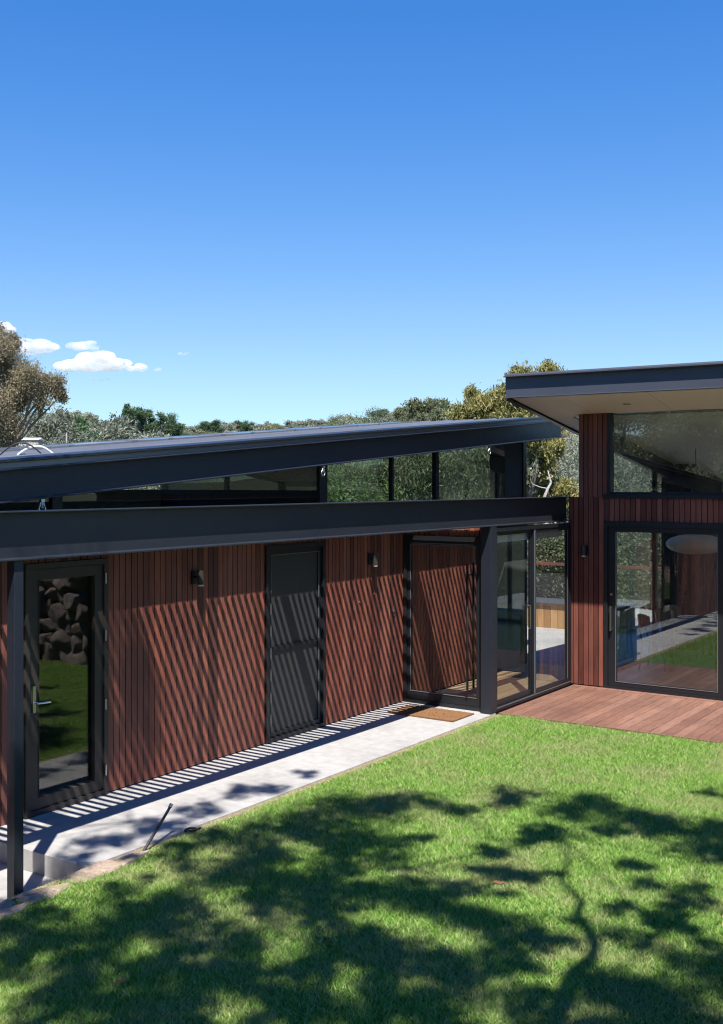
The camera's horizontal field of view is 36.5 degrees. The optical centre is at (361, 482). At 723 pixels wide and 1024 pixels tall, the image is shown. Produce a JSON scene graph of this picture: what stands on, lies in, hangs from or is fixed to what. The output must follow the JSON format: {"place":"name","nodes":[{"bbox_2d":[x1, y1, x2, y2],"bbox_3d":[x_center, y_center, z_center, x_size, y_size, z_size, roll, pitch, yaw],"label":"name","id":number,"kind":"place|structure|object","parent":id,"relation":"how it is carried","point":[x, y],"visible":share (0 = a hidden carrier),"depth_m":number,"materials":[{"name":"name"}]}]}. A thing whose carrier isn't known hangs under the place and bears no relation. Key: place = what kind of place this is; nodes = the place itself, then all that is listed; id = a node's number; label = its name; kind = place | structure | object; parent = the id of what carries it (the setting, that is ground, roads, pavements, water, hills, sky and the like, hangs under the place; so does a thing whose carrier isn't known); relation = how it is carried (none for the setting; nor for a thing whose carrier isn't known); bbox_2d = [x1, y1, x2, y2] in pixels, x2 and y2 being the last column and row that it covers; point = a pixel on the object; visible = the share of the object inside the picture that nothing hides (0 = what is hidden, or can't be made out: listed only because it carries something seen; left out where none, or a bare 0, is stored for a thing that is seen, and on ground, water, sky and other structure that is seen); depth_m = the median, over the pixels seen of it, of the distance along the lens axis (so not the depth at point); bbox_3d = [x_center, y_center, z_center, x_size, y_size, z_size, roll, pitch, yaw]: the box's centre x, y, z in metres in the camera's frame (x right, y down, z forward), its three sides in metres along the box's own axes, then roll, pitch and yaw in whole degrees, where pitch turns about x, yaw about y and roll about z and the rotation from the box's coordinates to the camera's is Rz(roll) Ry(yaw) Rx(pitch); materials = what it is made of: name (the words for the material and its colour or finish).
{"place":"outdoors","nodes":[
{"label":"outdoors","id":0,"kind":"place"},
{"bbox_2d":[0,863,55,900],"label":"path","id":1,"kind":"structure","parent":0,"point":[31,880],"depth_m":8.72,"materials":[{"name":"concrete"}]},
{"bbox_2d":[0,701,495,879],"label":"path","id":2,"kind":"structure","parent":0,"point":[66,841],"depth_m":10.66,"materials":[{"name":"concrete"}]},
{"bbox_2d":[387,704,473,721],"bbox_3d":[0.895,2.985,14.186,0.994,0.023,0.573,0,0,34],"label":"doormat","id":3,"kind":"object","parent":2,"relation":"on","point":[441,714],"visible":1,"depth_m":14.12,"materials":[{"name":"brown wicker"}]},
{"bbox_2d":[0,714,722,1023],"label":"lawn","id":4,"kind":"structure","parent":0,"point":[416,987],"depth_m":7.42,"materials":[{"name":"plant"}]},
{"bbox_2d":[0,900,27,918],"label":"edging stone","id":5,"kind":"object","parent":4,"relation":"on","point":[8,907],"visible":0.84,"depth_m":7.71,"materials":[{"name":"grey stone"}]},
{"bbox_2d":[11,883,70,905],"bbox_3d":[-2.322,3.053,7.972,0.239,0.124,0.498,0,0,55],"label":"edging stone","id":6,"kind":"object","parent":4,"relation":"on","point":[23,897],"visible":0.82,"depth_m":7.97,"materials":[{"name":"beige stone"}]},
{"bbox_2d":[61,860,121,882],"bbox_3d":[-2.077,3.053,8.454,0.249,0.124,0.565,0,0,34],"label":"edging stone","id":7,"kind":"object","parent":4,"relation":"on","point":[103,865],"visible":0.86,"depth_m":8.46,"materials":[{"name":"beige stone"}]},
{"bbox_2d":[115,977,126,983],"bbox_3d":[-1.444,2.993,6.578,0.042,0.014,0.110,6,-3,27],"label":"fallen leaf","id":8,"kind":"object","parent":4,"relation":"on","point":[122,979],"visible":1,"depth_m":6.58,"materials":[{"name":"green plant"}]},
{"bbox_2d":[116,850,150,866],"bbox_3d":[-1.860,3.053,8.779,0.151,0.124,0.382,0,0,23],"label":"edging stone","id":9,"kind":"object","parent":4,"relation":"on","point":[125,860],"visible":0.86,"depth_m":8.75,"materials":[{"name":"beige stone"}]},
{"bbox_2d":[142,803,172,850],"bbox_3d":[-1.703,2.905,9.065,0.034,0.384,0.480,0,0,24],"label":"pipe stub","id":10,"kind":"object","parent":4,"relation":"on","point":[158,826],"visible":0.86,"depth_m":9.09,"materials":[{"name":"black metal"}]},
{"bbox_2d":[5,715,498,900],"bbox_3d":[-0.841,3.056,10.379,0.068,0.088,9.200,0,0,34],"label":"soil strip","id":11,"kind":"object","parent":4,"relation":"on","point":[251,808],"visible":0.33,"depth_m":10.31,"materials":[{"name":"brown soil"}]},
{"bbox_2d":[184,827,201,832],"bbox_3d":[-1.458,3.000,9.457,0.151,0.040,0.072,0,0,-28],"label":"stone","id":12,"kind":"object","parent":11,"relation":"on","point":[193,829],"visible":1,"depth_m":9.44,"materials":[{"name":"black stone"}]},
{"bbox_2d":[0,0,722,426],"label":"sky","id":13,"kind":"structure","parent":0,"point":[257,211],"materials":[{"name":"blue"}]},
{"bbox_2d":[527,608,660,665],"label":"terrace","id":14,"kind":"structure","parent":0,"point":[550,645],"depth_m":20.40,"materials":[{"name":"concrete"}]},
{"bbox_2d":[527,597,638,633],"bbox_3d":[4.035,2.760,23.128,3.400,0.520,0.940,0,0,34],"label":"planter box","id":15,"kind":"object","parent":14,"relation":"on","point":[550,612],"visible":0.24,"depth_m":22.60,"materials":[{"name":"brown wood"}]},
{"bbox_2d":[527,561,660,569],"bbox_3d":[5.031,2.510,27.073,8.800,1.020,0.120,0,0,34],"label":"handrail","id":16,"kind":"object","parent":14,"relation":"on","point":[618,566],"visible":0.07,"depth_m":26.19,"materials":[{"name":"brown wood"}]},
{"bbox_2d":[498,684,722,743],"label":"deck","id":17,"kind":"structure","parent":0,"point":[692,718],"depth_m":14.34,"materials":[{"name":"brown wood"}]},
{"bbox_3d":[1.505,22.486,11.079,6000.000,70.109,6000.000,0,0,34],"label":"terrain","id":18,"kind":"structure","parent":0,"visible":0},
{"bbox_2d":[16,438,44,446],"bbox_3d":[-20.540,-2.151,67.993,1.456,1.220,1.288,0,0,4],"label":"distant house","id":19,"kind":"structure","parent":18,"relation":"on","point":[31,441],"depth_m":67.45,"materials":[{"name":"paint"}]},
{"bbox_2d":[0,321,70,447],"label":"gum tree","id":20,"kind":"object","parent":18,"relation":"on","point":[21,384],"visible":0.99,"depth_m":57.34,"materials":[{"name":"green plant"}]},
{"bbox_2d":[24,439,58,445],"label":"gum tree","id":21,"kind":"object","parent":18,"relation":"on","point":[43,443],"visible":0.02,"depth_m":64.33,"materials":[{"name":"green plant"}]},
{"bbox_2d":[30,427,63,444],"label":"gum tree","id":22,"kind":"object","parent":18,"relation":"on","point":[42,437],"depth_m":74.96,"materials":[{"name":"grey plant"}]},
{"bbox_2d":[44,433,73,444],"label":"gum tree","id":23,"kind":"object","parent":18,"relation":"on","point":[60,440],"depth_m":65.90,"materials":[{"name":"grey plant"}]},
{"bbox_2d":[45,413,93,436],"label":"pine tree","id":24,"kind":"object","parent":18,"relation":"on","point":[81,425],"visible":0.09,"depth_m":94.21,"materials":[{"name":"green plant"}]},
{"bbox_2d":[7,405,135,443],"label":"gum tree","id":25,"kind":"object","parent":18,"relation":"on","point":[61,421],"visible":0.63,"depth_m":74.36,"materials":[{"name":"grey plant"}]},
{"bbox_2d":[48,428,98,442],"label":"pine tree","id":26,"kind":"object","parent":18,"relation":"on","point":[88,436],"visible":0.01,"depth_m":79.80,"materials":[{"name":"green plant"}]},
{"bbox_2d":[64,409,100,423],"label":"gum tree","id":27,"kind":"object","parent":18,"relation":"on","point":[94,418],"visible":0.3,"depth_m":218.26,"materials":[{"name":"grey plant"}]},
{"bbox_2d":[75,428,90,440],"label":"gum tree","id":28,"kind":"object","parent":18,"relation":"on","point":[79,438],"depth_m":90.28,"materials":[{"name":"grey plant"}]},
{"bbox_2d":[80,419,99,429],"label":"gum tree","id":29,"kind":"object","parent":18,"relation":"on","point":[94,425],"visible":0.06,"depth_m":191.23,"materials":[{"name":"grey plant"}]},
{"bbox_2d":[121,403,136,431],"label":"pine tree","id":30,"kind":"object","parent":18,"relation":"on","point":[125,406],"visible":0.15,"depth_m":169.84,"materials":[{"name":"green plant"}]},
{"bbox_2d":[121,406,157,435],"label":"pine tree","id":31,"kind":"object","parent":18,"relation":"on","point":[134,412],"visible":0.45,"depth_m":164.22,"materials":[{"name":"green plant"}]},
{"bbox_2d":[122,485,160,489],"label":"gum tree","id":32,"kind":"object","parent":18,"relation":"on","point":[157,488],"depth_m":51.55,"materials":[{"name":"grey plant"}]},
{"bbox_2d":[123,485,160,489],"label":"gum tree","id":33,"kind":"object","parent":18,"relation":"on","point":[146,488],"visible":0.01,"depth_m":51.84,"materials":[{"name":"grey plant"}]},
{"bbox_2d":[126,425,168,438],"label":"gum tree","id":34,"kind":"object","parent":18,"relation":"on","point":[154,434],"visible":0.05,"depth_m":103.65,"materials":[{"name":"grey plant"}]},
{"bbox_2d":[136,408,164,432],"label":"pine tree","id":35,"kind":"object","parent":18,"relation":"on","point":[148,414],"visible":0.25,"depth_m":167.36,"materials":[{"name":"green plant"}]},
{"bbox_2d":[148,411,177,432],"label":"pine tree","id":36,"kind":"object","parent":18,"relation":"on","point":[164,418],"visible":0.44,"depth_m":164.88,"materials":[{"name":"green plant"}]},
{"bbox_2d":[158,421,184,435],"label":"pine tree","id":37,"kind":"object","parent":18,"relation":"on","point":[174,429],"visible":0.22,"depth_m":159.14,"materials":[{"name":"green plant"}]},
{"bbox_2d":[177,423,188,435],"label":"pine tree","id":38,"kind":"object","parent":18,"relation":"on","point":[184,427],"visible":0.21,"depth_m":159.89,"materials":[{"name":"green plant"}]},
{"bbox_2d":[183,424,198,431],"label":"gum tree","id":39,"kind":"object","parent":18,"relation":"on","point":[192,428],"visible":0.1,"depth_m":223.78,"materials":[{"name":"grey plant"}]},
{"bbox_2d":[189,429,212,434],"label":"gum tree","id":40,"kind":"object","parent":18,"relation":"on","point":[198,431],"visible":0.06,"depth_m":181.63,"materials":[{"name":"green plant"}]},
{"bbox_2d":[196,421,210,431],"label":"pine tree","id":41,"kind":"object","parent":18,"relation":"on","point":[204,426],"visible":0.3,"depth_m":188.92,"materials":[{"name":"green plant"}]},
{"bbox_2d":[207,418,223,432],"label":"pine tree","id":42,"kind":"object","parent":18,"relation":"on","point":[214,425],"visible":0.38,"depth_m":184.79,"materials":[{"name":"green plant"}]},
{"bbox_2d":[209,420,227,431],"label":"gum tree","id":43,"kind":"object","parent":18,"relation":"on","point":[224,427],"visible":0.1,"depth_m":225.80,"materials":[{"name":"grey plant"}]},
{"bbox_2d":[221,421,236,427],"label":"gum tree","id":44,"kind":"object","parent":18,"relation":"on","point":[229,424],"visible":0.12,"depth_m":231.64,"materials":[{"name":"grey plant"}]},
{"bbox_2d":[227,420,249,430],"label":"pine tree","id":45,"kind":"object","parent":18,"relation":"on","point":[237,422],"visible":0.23,"depth_m":189.60,"materials":[{"name":"green plant"}]},
{"bbox_2d":[240,421,256,430],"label":"pine tree","id":46,"kind":"object","parent":18,"relation":"on","point":[247,426],"visible":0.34,"depth_m":180.07,"materials":[{"name":"green plant"}]},
{"bbox_2d":[255,421,280,425],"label":"gum tree","id":47,"kind":"object","parent":18,"relation":"on","point":[268,423],"visible":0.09,"depth_m":232.50,"materials":[{"name":"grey plant"}]},
{"bbox_2d":[260,425,284,429],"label":"gum tree","id":48,"kind":"object","parent":18,"relation":"on","point":[267,427],"visible":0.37,"depth_m":179.97,"materials":[{"name":"green plant"}]},
{"bbox_2d":[0,416,571,898],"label":"house wing","id":49,"kind":"structure","parent":18,"relation":"on","point":[130,654],"depth_m":12.08,"materials":[{"name":"brown wood"}]},
{"bbox_2d":[0,447,47,451],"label":"solar panel","id":50,"kind":"object","parent":49,"relation":"on","point":[11,449],"visible":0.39,"depth_m":12.19,"materials":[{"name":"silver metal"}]},
{"bbox_2d":[0,442,52,454],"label":"conduit","id":51,"kind":"object","parent":49,"relation":"on","point":[34,446],"visible":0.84,"depth_m":10.89,"materials":[{"name":"white plastic"}]},
{"bbox_2d":[38,499,45,509],"bbox_3d":[-2.774,0.210,9.518,0.028,0.126,0.082,0,0,34],"label":"shackle","id":52,"kind":"object","parent":49,"relation":"hanging from","point":[42,503],"visible":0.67,"depth_m":9.51,"materials":[{"name":"silver metal"}]},
{"bbox_2d":[23,558,107,818],"bbox_3d":[-2.746,1.865,10.168,0.204,2.266,0.975,0,0,34],"label":"glass door","id":53,"kind":"structure","parent":49,"relation":"in","point":[34,803],"depth_m":10.18,"materials":[{"name":"black metal"}]},
{"bbox_2d":[4,440,151,448],"bbox_3d":[-3.492,-0.447,13.347,1.072,0.058,1.590,0,5,34],"label":"solar panel","id":54,"kind":"object","parent":49,"relation":"on","point":[63,445],"visible":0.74,"depth_m":13.30,"materials":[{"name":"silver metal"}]},
{"bbox_2d":[107,434,236,440],"bbox_3d":[-2.579,-0.581,14.685,1.072,0.058,1.590,0,5,34],"label":"solar panel","id":55,"kind":"object","parent":49,"relation":"on","point":[178,437],"visible":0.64,"depth_m":14.64,"materials":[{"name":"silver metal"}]},
{"bbox_2d":[191,570,203,585],"bbox_3d":[-1.712,1.008,11.530,0.132,0.167,0.100,0,0,34],"label":"wall lamp","id":56,"kind":"object","parent":49,"relation":"attached to","point":[197,577],"visible":1,"depth_m":11.50,"materials":[{"name":"black metal"}]},
{"bbox_2d":[196,429,307,434],"bbox_3d":[-1.666,-0.715,16.023,1.072,0.058,1.590,0,5,34],"label":"solar panel","id":57,"kind":"object","parent":49,"relation":"on","point":[255,432],"visible":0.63,"depth_m":15.97,"materials":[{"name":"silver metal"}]},
{"bbox_2d":[264,542,325,743],"bbox_3d":[-0.820,1.864,13.046,0.142,2.268,1.150,0,0,34],"label":"screen door","id":58,"kind":"structure","parent":49,"relation":"in","point":[294,574],"depth_m":13.04,"materials":[{"name":"black metal"}]},
{"bbox_2d":[256,425,367,430],"bbox_3d":[-0.753,-0.848,17.361,1.072,0.058,1.590,0,5,34],"label":"solar panel","id":59,"kind":"object","parent":49,"relation":"on","point":[321,427],"visible":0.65,"depth_m":17.34,"materials":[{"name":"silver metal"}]},
{"bbox_2d":[321,466,324,475],"bbox_3d":[-0.452,-0.131,12.922,0.028,0.126,0.082,0,0,34],"label":"shackle","id":60,"kind":"object","parent":49,"relation":"hanging from","point":[323,468],"visible":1,"depth_m":12.91,"materials":[{"name":"silver metal"}]},
{"bbox_2d":[367,553,377,565],"bbox_3d":[0.159,1.008,14.273,0.132,0.167,0.100,0,0,34],"label":"wall lamp","id":61,"kind":"object","parent":49,"relation":"attached to","point":[372,558],"visible":1,"depth_m":14.25,"materials":[{"name":"black metal"}]},
{"bbox_2d":[329,421,419,425],"bbox_3d":[0.160,-0.982,18.700,1.072,0.058,1.590,0,5,34],"label":"solar panel","id":62,"kind":"object","parent":49,"relation":"on","point":[377,423],"visible":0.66,"depth_m":18.68,"materials":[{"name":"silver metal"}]},
{"bbox_2d":[403,535,480,711],"bbox_3d":[1.105,1.861,14.674,1.237,2.273,0.202,0,0,34],"label":"entry door","id":63,"kind":"structure","parent":49,"relation":"in","point":[411,695],"depth_m":14.64,"materials":[{"name":"black metal"}]},
{"bbox_2d":[496,523,570,711],"bbox_3d":[2.359,1.799,15.320,0.202,2.398,2.420,0,0,34],"label":"sliding door","id":64,"kind":"structure","parent":49,"relation":"in","point":[530,532],"depth_m":15.24,"materials":[{"name":"black metal"}]},
{"bbox_2d":[282,420,297,427],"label":"gum tree","id":65,"kind":"object","parent":18,"relation":"on","point":[288,423],"visible":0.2,"depth_m":224.91,"materials":[{"name":"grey plant"}]},
{"bbox_2d":[182,405,407,432],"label":"distant bush","id":66,"kind":"object","parent":18,"relation":"on","point":[378,416],"visible":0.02,"depth_m":194.12,"materials":[{"name":"green plant"}]},
{"bbox_2d":[290,422,308,427],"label":"gum tree","id":67,"kind":"object","parent":18,"relation":"on","point":[297,425],"visible":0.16,"depth_m":190.33,"materials":[{"name":"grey plant"}]},
{"bbox_2d":[303,418,320,426],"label":"gum tree","id":68,"kind":"object","parent":18,"relation":"on","point":[311,421],"visible":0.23,"depth_m":221.19,"materials":[{"name":"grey plant"}]},
{"bbox_2d":[317,418,330,424],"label":"gum tree","id":69,"kind":"object","parent":18,"relation":"on","point":[323,421],"visible":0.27,"depth_m":222.16,"materials":[{"name":"plant"}]},
{"bbox_2d":[328,461,383,490],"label":"leafy tree","id":70,"kind":"object","parent":18,"relation":"on","point":[331,467],"depth_m":35.59,"materials":[{"name":"green plant"}]},
{"bbox_2d":[328,460,420,502],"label":"leafy tree","id":71,"kind":"object","parent":18,"relation":"on","point":[353,491],"visible":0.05,"depth_m":32.12,"materials":[{"name":"green plant"}]},
{"bbox_2d":[370,408,390,416],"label":"gum tree","id":72,"kind":"object","parent":18,"relation":"on","point":[387,410],"visible":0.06,"depth_m":233.32,"materials":[{"name":"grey plant"}]},
{"bbox_2d":[389,406,409,421],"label":"gum tree","id":73,"kind":"object","parent":18,"relation":"on","point":[401,413],"visible":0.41,"depth_m":149.98,"materials":[{"name":"green plant"}]},
{"bbox_2d":[340,460,469,500],"bbox_3d":[0.907,3.273,37.786,9.482,9.002,9.314,0,0,-8],"label":"gum tree","id":74,"kind":"object","parent":18,"relation":"on","point":[414,490],"depth_m":36.37,"materials":[{"name":"green plant"}]},
{"bbox_2d":[400,397,451,420],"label":"gum tree","id":75,"kind":"object","parent":18,"relation":"on","point":[418,409],"visible":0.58,"depth_m":138.74,"materials":[{"name":"green plant"}]},
{"bbox_2d":[331,446,537,500],"bbox_3d":[2.204,2.801,33.521,6.180,9.321,3.318,0,0,-14],"label":"gum tree","id":76,"kind":"object","parent":18,"relation":"on","point":[414,470],"visible":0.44,"depth_m":33.01,"materials":[{"name":"green plant"}]},
{"bbox_2d":[423,401,454,420],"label":"gum tree","id":77,"kind":"object","parent":18,"relation":"on","point":[438,413],"visible":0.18,"depth_m":133.15,"materials":[{"name":"green plant"}]},
{"bbox_2d":[413,447,572,598],"bbox_3d":[4.037,3.011,37.292,9.969,9.576,9.708,0,0,-19],"label":"gum tree","id":78,"kind":"object","parent":18,"relation":"on","point":[540,593],"depth_m":35.78,"materials":[{"name":"green plant"}]},
{"bbox_2d":[443,359,578,524],"bbox_3d":[5.497,1.598,36.888,5.223,11.727,3.042,0,0,-25],"label":"gum tree","id":79,"kind":"object","parent":18,"relation":"on","point":[549,453],"visible":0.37,"depth_m":36.52,"materials":[{"name":"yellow plant"}]},
{"bbox_2d":[472,450,578,485],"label":"gum tree","id":80,"kind":"object","parent":18,"relation":"on","point":[554,467],"depth_m":43.98,"materials":[{"name":"green plant"}]},
{"bbox_2d":[533,471,551,594],"bbox_3d":[5.602,1.561,34.022,0.624,3.873,0.186,0,0,11],"label":"dead branch","id":81,"kind":"object","parent":18,"relation":"on","point":[545,495],"visible":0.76,"depth_m":33.95,"materials":[{"name":"grey wood"}]},
{"bbox_2d":[555,460,578,482],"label":"gum tree","id":82,"kind":"object","parent":18,"relation":"on","point":[566,473],"visible":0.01,"depth_m":51.14,"materials":[{"name":"grey plant"}]},
{"bbox_2d":[533,454,651,524],"bbox_3d":[8.886,3.166,39.794,9.606,9.227,9.354,0,0,32],"label":"gum tree","id":83,"kind":"object","parent":18,"relation":"on","point":[577,470],"visible":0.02,"depth_m":39.58,"materials":[{"name":"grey plant"}]},
{"bbox_2d":[527,490,660,608],"bbox_3d":[8.464,3.965,33.962,7.693,7.436,7.832,0,0,-44],"label":"gum tree","id":84,"kind":"object","parent":18,"relation":"on","point":[554,547],"visible":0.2,"depth_m":32.87,"materials":[{"name":"green plant"}]},
{"bbox_2d":[527,459,660,607],"bbox_3d":[9.021,3.287,36.173,9.077,8.954,9.322,0,0,26],"label":"gum tree","id":85,"kind":"object","parent":18,"relation":"on","point":[639,573],"visible":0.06,"depth_m":33.64,"materials":[{"name":"green plant"}]},
{"bbox_2d":[539,486,660,608],"bbox_3d":[9.517,3.884,34.762,7.917,7.604,7.710,0,0,-19],"label":"gum tree","id":86,"kind":"object","parent":18,"relation":"on","point":[637,537],"visible":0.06,"depth_m":33.31,"materials":[{"name":"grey plant"}]},
{"bbox_2d":[555,429,646,487],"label":"gum tree","id":87,"kind":"object","parent":18,"relation":"on","point":[574,445],"visible":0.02,"depth_m":52.29,"materials":[{"name":"grey plant"}]},
{"bbox_2d":[563,431,660,490],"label":"gum tree","id":88,"kind":"object","parent":18,"relation":"on","point":[616,458],"depth_m":73.59,"materials":[{"name":"green plant"}]},
{"bbox_2d":[503,361,722,700],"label":"house pavilion","id":89,"kind":"structure","parent":18,"relation":"on","point":[663,421],"depth_m":16.07,"materials":[{"name":"brown wood"}]},
{"bbox_2d":[581,545,588,556],"bbox_3d":[3.273,1.008,16.120,0.100,0.167,0.132,0,0,34],"label":"wall lamp","id":90,"kind":"object","parent":89,"relation":"attached to","point":[584,550],"visible":1,"depth_m":16.07,"materials":[{"name":"black metal"}]},
{"bbox_2d":[617,458,669,669],"bbox_3d":[4.660,1.222,18.365,0.060,3.550,3.285,0,0,34],"label":"side window","id":91,"kind":"structure","parent":89,"relation":"in","point":[654,474],"depth_m":18.95,"materials":[{"name":"black metal"}]},
{"bbox_2d":[637,614,668,671],"bbox_3d":[4.715,2.569,17.665,0.520,0.861,0.420,0,0,34],"label":"dining chair","id":92,"kind":"object","parent":89,"relation":"on","point":[643,620],"visible":0.9,"depth_m":17.71,"materials":[{"name":"brown wood"}]},
{"bbox_2d":[603,521,722,700],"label":"sliding door","id":93,"kind":"structure","parent":89,"relation":"in","point":[610,528],"depth_m":15.75,"materials":[{"name":"black metal"}]},
{"bbox_2d":[603,410,722,498],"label":"upper window","id":94,"kind":"structure","parent":89,"relation":"in","point":[610,417],"depth_m":15.81,"materials":[{"name":"black metal"}]},
{"bbox_2d":[654,609,689,664],"bbox_3d":[5.165,2.569,18.326,0.520,0.861,0.420,0,0,34],"label":"dining chair","id":95,"kind":"object","parent":89,"relation":"on","point":[660,615],"visible":0.94,"depth_m":18.34,"materials":[{"name":"black wood"}]},
{"bbox_2d":[670,605,703,657],"bbox_3d":[5.616,2.569,18.987,0.520,0.861,0.420,0,0,34],"label":"dining chair","id":96,"kind":"object","parent":89,"relation":"on","point":[676,611],"visible":0.53,"depth_m":19.00,"materials":[{"name":"black wood"}]},
{"bbox_2d":[664,611,716,675],"bbox_3d":[5.780,2.626,17.967,0.900,0.745,2.300,0,0,34],"label":"dining table","id":97,"kind":"object","parent":89,"relation":"on","point":[705,621],"visible":0.79,"depth_m":17.33,"materials":[{"name":"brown wood"}]},
{"bbox_2d":[666,448,716,553],"bbox_3d":[5.501,0.312,18.037,0.952,1.737,0.952,0,0,34],"label":"pendant lamp","id":98,"kind":"object","parent":89,"relation":"hanging from","point":[695,544],"visible":0.96,"depth_m":17.70,"materials":[{"name":"metal"}]},
{"bbox_2d":[625,466,660,489],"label":"gum tree","id":99,"kind":"object","parent":18,"relation":"on","point":[659,482],"depth_m":41.72,"materials":[{"name":"green plant"}]}
]}

